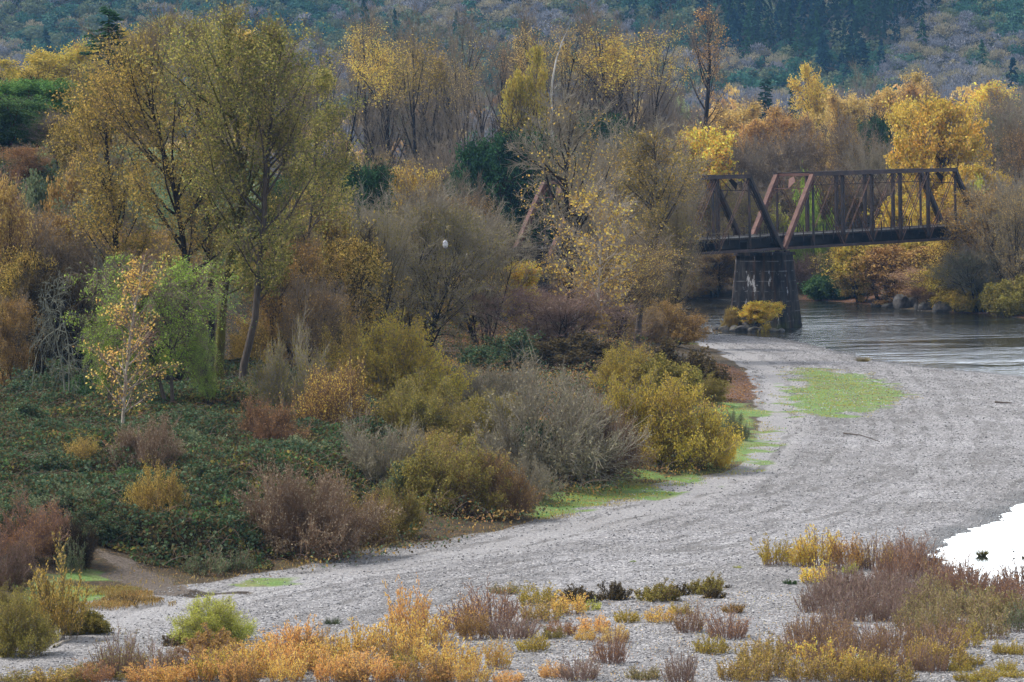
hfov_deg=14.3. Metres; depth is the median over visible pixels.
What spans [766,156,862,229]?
bare tree
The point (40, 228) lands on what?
bank tree
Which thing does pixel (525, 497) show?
bank bush
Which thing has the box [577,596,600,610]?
willow shrub
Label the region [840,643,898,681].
willow shrub
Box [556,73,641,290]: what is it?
tree
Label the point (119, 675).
willow shrub
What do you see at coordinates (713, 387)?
bank bush
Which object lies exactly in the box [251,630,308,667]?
willow shrub
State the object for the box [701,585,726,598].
willow shrub
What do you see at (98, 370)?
willow tree
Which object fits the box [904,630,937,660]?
willow shrub
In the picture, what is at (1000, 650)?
willow shrub
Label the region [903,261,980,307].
riverside tree
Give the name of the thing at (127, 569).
dirt path
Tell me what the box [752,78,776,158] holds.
fir tree
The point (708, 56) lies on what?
cottonwood tree
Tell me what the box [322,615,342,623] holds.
grass tuft
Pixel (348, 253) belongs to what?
bank tree
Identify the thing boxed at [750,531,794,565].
willow shrub
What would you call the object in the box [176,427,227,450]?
bramble mound
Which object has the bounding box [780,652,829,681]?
willow shrub
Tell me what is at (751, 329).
boulder
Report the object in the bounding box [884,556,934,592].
willow shrub
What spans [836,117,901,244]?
bare tree
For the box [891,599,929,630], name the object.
willow shrub
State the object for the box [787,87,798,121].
fir tree
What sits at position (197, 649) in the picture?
willow shrub
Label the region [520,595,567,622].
willow shrub
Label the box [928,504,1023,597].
pool
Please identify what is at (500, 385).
bank bush
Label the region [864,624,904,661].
willow shrub
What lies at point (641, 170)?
cottonwood tree
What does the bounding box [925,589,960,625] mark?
willow shrub
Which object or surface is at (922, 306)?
boulder
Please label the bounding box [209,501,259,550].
bramble mound
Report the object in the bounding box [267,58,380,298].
alder tree
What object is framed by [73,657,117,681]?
willow shrub
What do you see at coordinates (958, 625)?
willow shrub
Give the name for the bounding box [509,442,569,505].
bank bush
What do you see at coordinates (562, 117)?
cottonwood tree
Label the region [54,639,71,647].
driftwood log
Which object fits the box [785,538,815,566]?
willow shrub
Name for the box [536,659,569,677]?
willow shrub
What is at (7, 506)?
bramble mound
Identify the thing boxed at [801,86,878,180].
valley tree
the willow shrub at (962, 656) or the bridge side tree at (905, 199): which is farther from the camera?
the bridge side tree at (905, 199)
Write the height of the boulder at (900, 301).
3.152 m
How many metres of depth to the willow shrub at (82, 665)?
172.88 m
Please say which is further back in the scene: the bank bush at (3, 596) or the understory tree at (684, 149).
the understory tree at (684, 149)
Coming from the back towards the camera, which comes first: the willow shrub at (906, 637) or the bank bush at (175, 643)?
the bank bush at (175, 643)
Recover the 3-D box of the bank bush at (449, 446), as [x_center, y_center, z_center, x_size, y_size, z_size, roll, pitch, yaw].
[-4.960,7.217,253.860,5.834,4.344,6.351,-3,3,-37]
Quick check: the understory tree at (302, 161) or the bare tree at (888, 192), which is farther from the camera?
the bare tree at (888, 192)
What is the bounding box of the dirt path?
[95,551,190,595]
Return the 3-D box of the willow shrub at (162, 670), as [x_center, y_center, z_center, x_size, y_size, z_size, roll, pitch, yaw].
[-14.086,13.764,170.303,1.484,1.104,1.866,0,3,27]
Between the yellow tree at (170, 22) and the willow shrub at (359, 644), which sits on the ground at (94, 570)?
the yellow tree at (170, 22)
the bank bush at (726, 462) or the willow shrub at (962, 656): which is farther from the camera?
the bank bush at (726, 462)
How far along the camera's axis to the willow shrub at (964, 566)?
210.10 m
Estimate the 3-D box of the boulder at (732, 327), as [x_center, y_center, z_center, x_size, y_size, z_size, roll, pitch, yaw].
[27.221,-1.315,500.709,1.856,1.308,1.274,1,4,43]
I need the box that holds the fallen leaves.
[445,284,1022,402]
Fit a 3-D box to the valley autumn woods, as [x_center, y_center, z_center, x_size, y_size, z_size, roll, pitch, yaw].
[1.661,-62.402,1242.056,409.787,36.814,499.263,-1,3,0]
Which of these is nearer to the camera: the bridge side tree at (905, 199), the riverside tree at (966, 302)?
the riverside tree at (966, 302)
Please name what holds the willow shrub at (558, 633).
on the gravel bar
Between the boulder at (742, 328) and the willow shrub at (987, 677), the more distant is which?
the boulder at (742, 328)
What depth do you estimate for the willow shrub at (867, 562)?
217.00 m
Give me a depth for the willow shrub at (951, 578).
205.53 m
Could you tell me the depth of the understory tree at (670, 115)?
637.40 m
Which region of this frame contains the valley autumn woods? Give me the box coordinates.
[113,82,973,179]
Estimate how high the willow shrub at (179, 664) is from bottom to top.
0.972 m
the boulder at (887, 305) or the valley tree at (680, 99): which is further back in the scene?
the valley tree at (680, 99)
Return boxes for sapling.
[27,527,91,641]
[53,537,86,572]
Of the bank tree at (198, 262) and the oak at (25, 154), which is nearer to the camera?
the bank tree at (198, 262)
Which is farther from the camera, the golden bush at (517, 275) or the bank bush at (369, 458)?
the golden bush at (517, 275)
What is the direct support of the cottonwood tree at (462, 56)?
on the ground at (94, 570)
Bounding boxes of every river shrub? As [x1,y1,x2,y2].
[592,301,671,340]
[635,297,721,347]
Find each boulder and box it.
[712,326,719,330]
[718,325,729,330]
[729,325,736,330]
[735,325,749,330]
[742,321,756,326]
[747,326,758,331]
[767,327,778,331]
[871,300,881,306]
[881,303,893,306]
[893,294,909,308]
[909,297,916,306]
[914,301,920,309]
[918,299,932,310]
[932,301,951,311]
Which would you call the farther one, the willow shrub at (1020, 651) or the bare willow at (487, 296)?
the bare willow at (487, 296)
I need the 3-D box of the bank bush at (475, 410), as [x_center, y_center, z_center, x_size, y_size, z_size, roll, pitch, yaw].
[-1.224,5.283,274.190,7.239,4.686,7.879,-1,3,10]
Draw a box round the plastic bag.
[443,240,447,248]
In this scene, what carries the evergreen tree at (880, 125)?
on the ground at (94, 570)
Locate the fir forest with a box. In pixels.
[9,0,1021,103]
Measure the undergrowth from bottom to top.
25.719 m
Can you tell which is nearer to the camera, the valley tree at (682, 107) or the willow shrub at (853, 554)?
the willow shrub at (853, 554)
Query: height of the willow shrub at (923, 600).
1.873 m
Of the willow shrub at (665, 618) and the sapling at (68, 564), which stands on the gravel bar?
the willow shrub at (665, 618)
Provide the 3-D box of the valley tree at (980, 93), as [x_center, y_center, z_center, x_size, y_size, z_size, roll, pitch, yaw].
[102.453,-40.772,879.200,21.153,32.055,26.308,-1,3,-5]
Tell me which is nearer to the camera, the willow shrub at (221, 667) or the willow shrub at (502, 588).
the willow shrub at (221, 667)
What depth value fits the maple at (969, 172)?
584.86 m
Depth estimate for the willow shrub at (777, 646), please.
175.01 m
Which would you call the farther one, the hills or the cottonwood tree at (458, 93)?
the hills
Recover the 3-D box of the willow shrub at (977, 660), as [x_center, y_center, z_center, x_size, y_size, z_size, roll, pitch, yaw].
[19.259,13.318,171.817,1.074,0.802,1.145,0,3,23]
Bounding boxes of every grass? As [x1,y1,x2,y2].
[12,338,922,607]
[49,519,539,626]
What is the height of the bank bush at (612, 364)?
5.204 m
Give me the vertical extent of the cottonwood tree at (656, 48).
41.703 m
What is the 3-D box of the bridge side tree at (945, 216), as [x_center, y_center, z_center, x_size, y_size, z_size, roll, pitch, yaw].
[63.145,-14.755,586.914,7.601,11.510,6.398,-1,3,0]
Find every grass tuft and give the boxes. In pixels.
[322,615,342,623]
[854,356,870,361]
[973,548,989,555]
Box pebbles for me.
[0,310,1023,681]
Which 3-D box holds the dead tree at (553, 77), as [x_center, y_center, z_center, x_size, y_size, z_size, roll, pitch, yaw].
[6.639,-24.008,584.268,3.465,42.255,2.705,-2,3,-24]
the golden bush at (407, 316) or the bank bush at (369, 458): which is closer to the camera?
the bank bush at (369, 458)
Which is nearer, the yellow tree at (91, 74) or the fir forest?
the yellow tree at (91, 74)
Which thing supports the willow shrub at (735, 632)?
on the gravel bar
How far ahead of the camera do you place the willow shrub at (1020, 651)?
175.57 m
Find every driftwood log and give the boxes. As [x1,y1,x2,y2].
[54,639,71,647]
[843,433,879,441]
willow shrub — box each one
[0,667,44,681]
[25,666,82,681]
[39,666,99,681]
[57,662,117,675]
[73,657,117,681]
[88,620,145,676]
[100,652,151,665]
[108,667,144,680]
[121,658,163,681]
[126,637,182,672]
[140,659,191,681]
[156,659,187,681]
[158,656,190,672]
[162,640,208,667]
[176,649,220,681]
[185,647,238,681]
[189,644,237,671]
[193,642,261,666]
[211,640,278,675]
[214,652,256,681]
[216,654,264,681]
[237,634,282,661]
[241,659,291,678]
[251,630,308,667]
[259,625,303,653]
[265,647,308,681]
[272,613,323,650]
[275,635,332,673]
[289,635,333,655]
[298,627,342,651]
[302,635,350,671]
[310,651,375,673]
[312,648,354,681]
[335,616,379,658]
[335,651,395,681]
[335,657,370,681]
[343,646,389,664]
[365,614,408,649]
[371,632,427,662]
[376,655,414,681]
[382,575,432,635]
[389,645,419,670]
[393,627,432,659]
[402,651,451,681]
[406,607,456,648]
[413,634,464,666]
[421,661,456,681]
[425,632,485,675]
[431,591,489,632]
[452,655,495,681]
[453,573,529,628]
[456,607,491,640]
[476,607,541,638]
[478,635,514,669]
[488,581,522,593]
[491,667,524,681]
[507,579,562,605]
[514,629,550,651]
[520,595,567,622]
[536,617,580,635]
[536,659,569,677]
[541,626,566,638]
[549,648,602,680]
[550,589,589,614]
[557,582,605,602]
[571,626,596,640]
[576,612,610,632]
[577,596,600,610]
[588,621,631,663]
[596,578,634,600]
[597,622,629,642]
[613,604,641,622]
[623,664,661,679]
[629,577,682,601]
[641,605,675,622]
[659,640,699,681]
[667,599,707,632]
[668,600,693,613]
[672,580,691,595]
[686,572,725,594]
[690,627,730,654]
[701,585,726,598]
[704,602,753,639]
[714,654,756,680]
[720,599,746,612]
[731,630,771,670]
[731,654,774,681]
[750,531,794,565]
[750,631,787,660]
[755,644,801,677]
[773,621,813,655]
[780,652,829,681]
[781,604,821,641]
[782,579,796,584]
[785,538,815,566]
[787,635,833,665]
[792,573,838,612]
[795,523,844,567]
[798,558,836,582]
[800,635,848,670]
[801,611,837,654]
[807,559,855,600]
[810,605,853,639]
[810,656,854,681]
[814,587,855,627]
[820,531,863,568]
[825,553,858,589]
[825,614,856,648]
[825,647,865,671]
[828,575,882,612]
[830,625,875,661]
[837,561,876,588]
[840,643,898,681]
[842,562,858,573]
[844,587,890,621]
[848,530,899,569]
[849,572,888,599]
[849,611,891,652]
[849,649,893,675]
[857,659,896,680]
[864,582,894,612]
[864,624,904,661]
[868,655,919,681]
[871,593,909,620]
[872,560,907,589]
[873,540,910,579]
[874,614,914,647]
[876,569,923,600]
[878,531,919,568]
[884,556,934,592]
[884,573,923,612]
[885,522,932,560]
[885,633,933,671]
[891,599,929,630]
[896,533,945,578]
[897,575,947,604]
[900,579,943,617]
[900,612,939,649]
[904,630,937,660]
[906,601,951,637]
[913,640,950,672]
[914,562,951,600]
[915,614,971,654]
[921,636,974,669]
[922,583,977,608]
[923,550,966,592]
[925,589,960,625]
[931,610,970,640]
[937,545,976,583]
[943,552,991,590]
[946,579,993,616]
[946,607,979,634]
[948,658,975,670]
[951,622,987,647]
[952,664,981,681]
[962,586,1009,620]
[962,651,984,665]
[965,565,999,593]
[967,668,1000,681]
[968,603,1011,639]
[971,567,1017,604]
[979,593,1019,620]
[980,663,1006,676]
[988,568,1023,596]
[992,589,1023,620]
[992,636,1019,654]
[993,547,1023,592]
[994,575,1023,604]
[995,658,1017,670]
[1001,599,1023,632]
[1002,664,1023,677]
[1007,640,1023,654]
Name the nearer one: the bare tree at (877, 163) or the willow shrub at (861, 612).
the willow shrub at (861, 612)
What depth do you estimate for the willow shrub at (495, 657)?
172.71 m
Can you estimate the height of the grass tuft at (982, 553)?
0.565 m
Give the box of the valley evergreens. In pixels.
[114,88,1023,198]
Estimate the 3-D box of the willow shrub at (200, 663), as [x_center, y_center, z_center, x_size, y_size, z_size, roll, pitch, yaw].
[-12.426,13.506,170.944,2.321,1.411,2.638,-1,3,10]
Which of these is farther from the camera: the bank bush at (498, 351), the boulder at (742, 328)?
the boulder at (742, 328)
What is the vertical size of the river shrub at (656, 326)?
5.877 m
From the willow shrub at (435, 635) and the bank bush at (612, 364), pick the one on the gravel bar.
the willow shrub at (435, 635)
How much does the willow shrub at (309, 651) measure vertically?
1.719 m
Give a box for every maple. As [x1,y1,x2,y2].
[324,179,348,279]
[644,114,746,236]
[874,81,950,195]
[883,83,996,212]
[932,154,1023,223]
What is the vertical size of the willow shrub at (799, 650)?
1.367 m
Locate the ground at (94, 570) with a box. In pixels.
[0,144,1023,639]
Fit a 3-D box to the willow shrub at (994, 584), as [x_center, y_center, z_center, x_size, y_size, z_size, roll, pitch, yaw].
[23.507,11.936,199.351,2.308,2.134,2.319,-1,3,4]
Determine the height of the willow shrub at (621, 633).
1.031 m
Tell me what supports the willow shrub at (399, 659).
on the gravel bar
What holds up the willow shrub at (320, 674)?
on the gravel bar
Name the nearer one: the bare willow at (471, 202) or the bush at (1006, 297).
the bare willow at (471, 202)
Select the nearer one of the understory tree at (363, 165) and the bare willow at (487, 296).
the bare willow at (487, 296)
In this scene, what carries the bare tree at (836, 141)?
on the ground at (94, 570)
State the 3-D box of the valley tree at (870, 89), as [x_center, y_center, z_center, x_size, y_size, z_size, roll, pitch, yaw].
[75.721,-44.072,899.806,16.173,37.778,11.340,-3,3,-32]
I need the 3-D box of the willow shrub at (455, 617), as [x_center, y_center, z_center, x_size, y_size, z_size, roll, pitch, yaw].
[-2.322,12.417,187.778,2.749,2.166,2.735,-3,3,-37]
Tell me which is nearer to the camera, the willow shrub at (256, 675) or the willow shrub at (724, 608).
the willow shrub at (256, 675)
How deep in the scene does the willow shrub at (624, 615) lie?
190.49 m
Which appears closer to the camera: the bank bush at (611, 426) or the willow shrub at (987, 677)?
the willow shrub at (987, 677)
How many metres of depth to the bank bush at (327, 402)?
275.49 m
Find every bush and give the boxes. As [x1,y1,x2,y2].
[0,356,77,393]
[0,477,72,564]
[0,521,37,591]
[0,582,32,617]
[0,585,60,658]
[17,160,54,220]
[40,155,90,269]
[45,510,99,569]
[53,432,117,470]
[54,371,131,400]
[62,607,115,635]
[66,294,98,327]
[67,318,123,366]
[89,406,189,471]
[94,335,173,371]
[117,450,191,520]
[132,353,196,383]
[161,633,185,646]
[166,588,259,644]
[176,622,245,655]
[177,544,230,576]
[212,538,255,572]
[224,305,297,365]
[231,296,342,406]
[231,449,402,562]
[232,388,313,439]
[275,347,385,425]
[308,308,375,378]
[315,466,400,545]
[320,303,479,413]
[331,394,430,484]
[359,481,430,538]
[369,362,483,437]
[374,282,438,331]
[377,452,450,502]
[385,417,517,516]
[397,422,465,478]
[421,262,503,336]
[441,385,542,445]
[447,331,653,496]
[449,344,553,410]
[450,445,548,519]
[454,324,548,371]
[489,253,546,330]
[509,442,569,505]
[511,414,581,474]
[530,329,627,371]
[565,382,658,483]
[586,340,655,392]
[594,354,675,461]
[616,365,745,473]
[630,350,704,400]
[646,332,735,387]
[686,418,743,468]
[698,366,735,404]
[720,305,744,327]
[720,406,752,440]
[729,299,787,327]
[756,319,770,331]
[762,206,790,251]
[790,160,834,283]
[963,165,1000,221]
[979,271,1023,316]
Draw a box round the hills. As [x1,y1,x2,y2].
[0,0,1023,223]
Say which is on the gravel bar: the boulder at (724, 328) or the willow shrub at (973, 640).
the willow shrub at (973, 640)
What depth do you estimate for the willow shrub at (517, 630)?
184.41 m
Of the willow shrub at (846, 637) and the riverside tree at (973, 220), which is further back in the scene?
the riverside tree at (973, 220)
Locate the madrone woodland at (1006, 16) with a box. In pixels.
[0,0,1023,109]
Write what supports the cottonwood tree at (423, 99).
on the ground at (94, 570)
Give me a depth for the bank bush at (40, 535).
211.35 m
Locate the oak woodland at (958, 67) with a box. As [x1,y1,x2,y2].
[0,0,1023,102]
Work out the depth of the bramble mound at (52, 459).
238.19 m
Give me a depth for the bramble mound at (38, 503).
220.39 m
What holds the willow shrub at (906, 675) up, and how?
on the gravel bar
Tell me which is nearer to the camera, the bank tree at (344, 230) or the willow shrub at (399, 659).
the willow shrub at (399, 659)
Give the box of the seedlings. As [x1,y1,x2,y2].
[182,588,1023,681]
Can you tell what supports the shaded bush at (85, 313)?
on the ground at (94, 570)
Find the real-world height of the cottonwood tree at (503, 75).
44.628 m
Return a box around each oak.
[0,141,54,185]
[18,106,90,167]
[46,116,97,189]
[54,140,126,196]
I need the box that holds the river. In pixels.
[486,299,1023,375]
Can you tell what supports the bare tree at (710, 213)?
on the ground at (94, 570)
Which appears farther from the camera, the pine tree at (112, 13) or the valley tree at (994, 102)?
the valley tree at (994, 102)
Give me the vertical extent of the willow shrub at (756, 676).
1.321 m
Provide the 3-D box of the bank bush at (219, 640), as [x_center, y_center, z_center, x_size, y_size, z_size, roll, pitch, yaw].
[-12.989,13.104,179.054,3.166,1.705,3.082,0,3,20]
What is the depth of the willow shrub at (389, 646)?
175.05 m
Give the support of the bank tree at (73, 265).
on the ground at (94, 570)
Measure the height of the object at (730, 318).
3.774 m
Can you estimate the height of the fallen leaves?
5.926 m
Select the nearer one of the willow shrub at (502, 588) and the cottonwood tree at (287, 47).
the willow shrub at (502, 588)
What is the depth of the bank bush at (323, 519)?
221.68 m
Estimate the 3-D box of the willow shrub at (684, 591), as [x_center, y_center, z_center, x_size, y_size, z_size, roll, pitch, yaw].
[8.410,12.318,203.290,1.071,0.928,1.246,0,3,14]
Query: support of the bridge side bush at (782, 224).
on the ground at (94, 570)
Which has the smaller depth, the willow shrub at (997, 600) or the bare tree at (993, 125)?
the willow shrub at (997, 600)
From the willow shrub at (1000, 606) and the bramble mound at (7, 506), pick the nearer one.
the willow shrub at (1000, 606)
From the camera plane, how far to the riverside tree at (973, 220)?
539.36 m
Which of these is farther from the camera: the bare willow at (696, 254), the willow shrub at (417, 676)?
the bare willow at (696, 254)
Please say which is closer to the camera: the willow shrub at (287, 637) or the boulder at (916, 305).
the willow shrub at (287, 637)
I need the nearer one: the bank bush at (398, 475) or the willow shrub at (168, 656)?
the willow shrub at (168, 656)
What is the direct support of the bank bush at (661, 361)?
on the ground at (94, 570)
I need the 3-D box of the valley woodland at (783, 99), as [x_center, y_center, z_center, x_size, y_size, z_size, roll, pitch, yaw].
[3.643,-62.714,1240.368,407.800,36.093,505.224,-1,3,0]
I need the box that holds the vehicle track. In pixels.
[0,339,807,671]
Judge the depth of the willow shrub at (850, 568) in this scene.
214.21 m
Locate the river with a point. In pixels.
(975, 342)
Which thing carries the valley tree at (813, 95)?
on the ground at (94, 570)
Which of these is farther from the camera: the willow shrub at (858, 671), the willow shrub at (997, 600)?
the willow shrub at (997, 600)
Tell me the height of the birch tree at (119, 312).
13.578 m
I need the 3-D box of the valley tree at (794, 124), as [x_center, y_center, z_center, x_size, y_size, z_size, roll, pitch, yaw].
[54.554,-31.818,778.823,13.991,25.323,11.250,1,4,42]
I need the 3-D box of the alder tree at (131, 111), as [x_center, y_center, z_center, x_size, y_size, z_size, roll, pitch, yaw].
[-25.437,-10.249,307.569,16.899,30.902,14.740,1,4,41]
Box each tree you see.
[0,55,52,85]
[0,64,124,147]
[0,92,50,148]
[0,155,37,300]
[0,234,73,375]
[0,247,84,375]
[0,287,45,389]
[2,192,83,271]
[10,267,104,394]
[17,39,102,103]
[23,196,103,317]
[26,211,146,373]
[39,49,166,345]
[45,179,185,312]
[54,250,256,402]
[60,0,273,381]
[62,246,143,379]
[65,31,106,84]
[70,55,106,129]
[72,247,181,427]
[75,6,150,147]
[76,292,140,400]
[77,215,204,352]
[95,17,173,143]
[122,0,261,377]
[123,0,327,379]
[124,229,228,361]
[143,11,181,146]
[180,322,224,403]
[185,5,344,380]
[205,23,282,159]
[217,227,346,367]
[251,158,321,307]
[253,30,309,177]
[258,24,331,168]
[267,24,355,164]
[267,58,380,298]
[267,177,380,349]
[271,137,345,192]
[274,271,365,369]
[276,219,412,359]
[310,20,380,166]
[312,147,401,324]
[326,146,369,168]
[338,1,402,161]
[339,0,432,169]
[344,20,416,160]
[345,139,421,173]
[350,156,422,281]
[371,0,489,184]
[375,2,500,172]
[375,143,455,306]
[375,149,453,309]
[376,23,466,172]
[379,11,445,166]
[411,133,460,247]
[419,92,563,265]
[421,13,461,161]
[431,10,485,174]
[434,7,537,165]
[462,133,526,229]
[474,0,553,137]
[497,39,551,172]
[499,8,560,139]
[503,9,610,237]
[504,81,630,334]
[507,0,609,172]
[524,4,619,160]
[540,171,648,343]
[541,146,589,288]
[548,0,683,143]
[550,25,569,238]
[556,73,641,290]
[573,10,639,121]
[596,10,668,132]
[598,2,700,212]
[598,110,717,345]
[626,101,700,152]
[634,55,700,137]
[648,120,705,295]
[655,261,728,299]
[662,97,714,161]
[665,83,701,132]
[671,0,735,135]
[680,253,735,297]
[691,169,754,270]
[698,98,768,179]
[706,173,794,251]
[723,136,773,232]
[728,119,791,233]
[734,103,793,187]
[747,119,846,223]
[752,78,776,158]
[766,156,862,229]
[768,107,829,169]
[782,93,892,224]
[787,60,834,199]
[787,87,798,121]
[793,249,828,292]
[797,262,866,299]
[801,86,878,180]
[808,246,884,302]
[818,175,912,247]
[818,222,880,301]
[824,247,843,273]
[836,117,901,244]
[837,56,880,147]
[837,242,938,304]
[854,104,903,215]
[862,186,946,266]
[863,68,932,129]
[871,241,940,298]
[878,77,935,195]
[885,264,940,304]
[902,199,951,225]
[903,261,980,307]
[909,62,943,98]
[909,234,978,297]
[913,233,1022,311]
[930,202,962,224]
[933,171,1023,288]
[942,279,986,311]
[953,78,1020,162]
[961,154,1023,284]
[964,96,1023,188]
[966,63,1023,187]
[973,79,1023,184]
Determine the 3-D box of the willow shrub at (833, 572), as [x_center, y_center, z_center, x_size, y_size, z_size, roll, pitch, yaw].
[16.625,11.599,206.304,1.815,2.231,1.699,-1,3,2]
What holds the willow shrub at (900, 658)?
on the gravel bar
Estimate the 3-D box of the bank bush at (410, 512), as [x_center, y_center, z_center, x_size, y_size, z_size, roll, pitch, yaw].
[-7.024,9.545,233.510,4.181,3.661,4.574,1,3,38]
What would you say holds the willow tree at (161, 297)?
on the ground at (94, 570)
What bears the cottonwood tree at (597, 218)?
on the ground at (94, 570)
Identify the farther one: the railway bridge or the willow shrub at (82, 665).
the railway bridge
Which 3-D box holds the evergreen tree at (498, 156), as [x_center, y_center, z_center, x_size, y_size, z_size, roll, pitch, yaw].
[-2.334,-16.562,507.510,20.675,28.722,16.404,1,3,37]
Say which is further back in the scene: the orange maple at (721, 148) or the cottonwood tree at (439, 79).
the cottonwood tree at (439, 79)
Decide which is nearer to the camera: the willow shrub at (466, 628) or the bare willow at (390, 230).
the willow shrub at (466, 628)
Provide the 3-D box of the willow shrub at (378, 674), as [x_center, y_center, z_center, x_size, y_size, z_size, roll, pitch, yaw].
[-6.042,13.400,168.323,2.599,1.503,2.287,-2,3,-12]
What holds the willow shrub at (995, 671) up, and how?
on the gravel bar
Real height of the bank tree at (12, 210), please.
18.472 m
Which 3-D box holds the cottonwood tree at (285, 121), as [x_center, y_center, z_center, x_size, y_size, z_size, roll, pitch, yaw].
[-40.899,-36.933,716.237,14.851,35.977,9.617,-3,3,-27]
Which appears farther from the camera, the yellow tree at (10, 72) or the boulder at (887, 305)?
the yellow tree at (10, 72)
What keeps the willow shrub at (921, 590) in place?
on the gravel bar
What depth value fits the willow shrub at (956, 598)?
193.11 m
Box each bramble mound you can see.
[0,395,50,420]
[0,491,42,536]
[24,481,109,524]
[29,448,76,474]
[64,504,142,542]
[96,465,138,481]
[140,400,204,421]
[146,499,223,527]
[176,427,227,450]
[179,459,260,498]
[198,406,248,430]
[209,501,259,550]
[243,449,303,475]
[279,433,338,454]
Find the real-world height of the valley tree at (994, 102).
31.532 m
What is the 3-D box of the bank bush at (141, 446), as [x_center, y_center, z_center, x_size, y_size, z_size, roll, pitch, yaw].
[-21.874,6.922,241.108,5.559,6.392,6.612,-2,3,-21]
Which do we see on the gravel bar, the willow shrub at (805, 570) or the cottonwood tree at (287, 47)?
the willow shrub at (805, 570)
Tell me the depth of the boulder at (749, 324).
501.31 m
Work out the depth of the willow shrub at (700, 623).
186.57 m
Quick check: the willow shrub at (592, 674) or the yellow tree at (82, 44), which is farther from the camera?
the yellow tree at (82, 44)
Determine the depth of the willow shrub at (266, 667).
171.08 m
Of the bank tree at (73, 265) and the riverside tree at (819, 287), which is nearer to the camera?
the bank tree at (73, 265)
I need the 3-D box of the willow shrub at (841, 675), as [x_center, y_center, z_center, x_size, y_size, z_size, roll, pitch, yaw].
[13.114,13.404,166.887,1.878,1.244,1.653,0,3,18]
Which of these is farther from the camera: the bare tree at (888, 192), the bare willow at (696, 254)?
the bare tree at (888, 192)
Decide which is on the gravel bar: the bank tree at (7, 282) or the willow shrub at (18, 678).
the willow shrub at (18, 678)
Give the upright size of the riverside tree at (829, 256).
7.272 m
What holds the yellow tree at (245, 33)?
on the ground at (94, 570)
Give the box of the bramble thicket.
[0,145,440,570]
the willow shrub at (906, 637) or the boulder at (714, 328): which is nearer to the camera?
the willow shrub at (906, 637)
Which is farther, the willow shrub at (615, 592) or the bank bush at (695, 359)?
the bank bush at (695, 359)
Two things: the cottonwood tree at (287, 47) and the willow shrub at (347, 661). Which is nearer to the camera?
the willow shrub at (347, 661)
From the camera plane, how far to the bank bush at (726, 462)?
280.32 m
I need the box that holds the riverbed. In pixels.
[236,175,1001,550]
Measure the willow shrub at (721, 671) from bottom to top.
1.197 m
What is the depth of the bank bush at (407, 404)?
274.49 m
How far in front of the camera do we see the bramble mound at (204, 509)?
220.34 m
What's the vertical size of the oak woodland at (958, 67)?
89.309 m
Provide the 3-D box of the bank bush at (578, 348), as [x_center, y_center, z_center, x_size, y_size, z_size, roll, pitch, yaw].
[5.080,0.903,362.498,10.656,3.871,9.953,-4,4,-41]
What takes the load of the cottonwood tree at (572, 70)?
on the ground at (94, 570)
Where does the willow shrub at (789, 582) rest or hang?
on the gravel bar
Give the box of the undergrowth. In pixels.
[2,133,730,570]
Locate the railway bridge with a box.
[396,168,1023,327]
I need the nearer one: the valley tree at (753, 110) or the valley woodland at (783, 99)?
the valley tree at (753, 110)
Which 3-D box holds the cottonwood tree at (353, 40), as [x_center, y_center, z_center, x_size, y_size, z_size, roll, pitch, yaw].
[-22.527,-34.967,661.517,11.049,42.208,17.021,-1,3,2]
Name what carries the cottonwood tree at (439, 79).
on the ground at (94, 570)
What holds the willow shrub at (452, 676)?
on the gravel bar
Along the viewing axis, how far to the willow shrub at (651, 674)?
168.58 m
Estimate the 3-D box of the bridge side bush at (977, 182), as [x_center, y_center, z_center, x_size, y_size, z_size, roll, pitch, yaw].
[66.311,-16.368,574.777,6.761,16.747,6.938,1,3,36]
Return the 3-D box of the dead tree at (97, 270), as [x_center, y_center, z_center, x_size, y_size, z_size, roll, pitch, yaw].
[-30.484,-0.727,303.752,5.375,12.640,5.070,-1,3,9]
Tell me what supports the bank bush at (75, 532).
on the ground at (94, 570)
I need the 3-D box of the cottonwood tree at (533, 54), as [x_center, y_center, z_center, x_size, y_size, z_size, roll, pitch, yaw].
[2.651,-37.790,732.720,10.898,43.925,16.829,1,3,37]
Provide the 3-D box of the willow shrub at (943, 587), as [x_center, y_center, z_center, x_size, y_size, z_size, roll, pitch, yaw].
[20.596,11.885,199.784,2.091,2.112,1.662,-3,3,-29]
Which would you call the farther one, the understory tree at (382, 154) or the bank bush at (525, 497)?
the understory tree at (382, 154)
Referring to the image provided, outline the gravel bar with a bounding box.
[0,200,1023,681]
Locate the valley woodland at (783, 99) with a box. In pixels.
[104,81,1023,182]
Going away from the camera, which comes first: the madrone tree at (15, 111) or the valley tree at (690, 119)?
the madrone tree at (15, 111)
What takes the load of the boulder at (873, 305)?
on the ground at (94, 570)
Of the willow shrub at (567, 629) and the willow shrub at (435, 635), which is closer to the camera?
the willow shrub at (435, 635)
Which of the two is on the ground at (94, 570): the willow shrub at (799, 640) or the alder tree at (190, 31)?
the alder tree at (190, 31)
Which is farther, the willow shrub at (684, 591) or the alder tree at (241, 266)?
the alder tree at (241, 266)
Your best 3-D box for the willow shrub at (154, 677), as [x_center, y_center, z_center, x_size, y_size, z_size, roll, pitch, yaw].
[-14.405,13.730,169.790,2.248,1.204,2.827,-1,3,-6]
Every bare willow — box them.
[331,175,445,348]
[335,151,532,347]
[399,145,513,330]
[399,183,546,346]
[430,277,652,343]
[553,94,668,307]
[558,210,707,346]
[586,119,728,335]
[618,163,717,323]

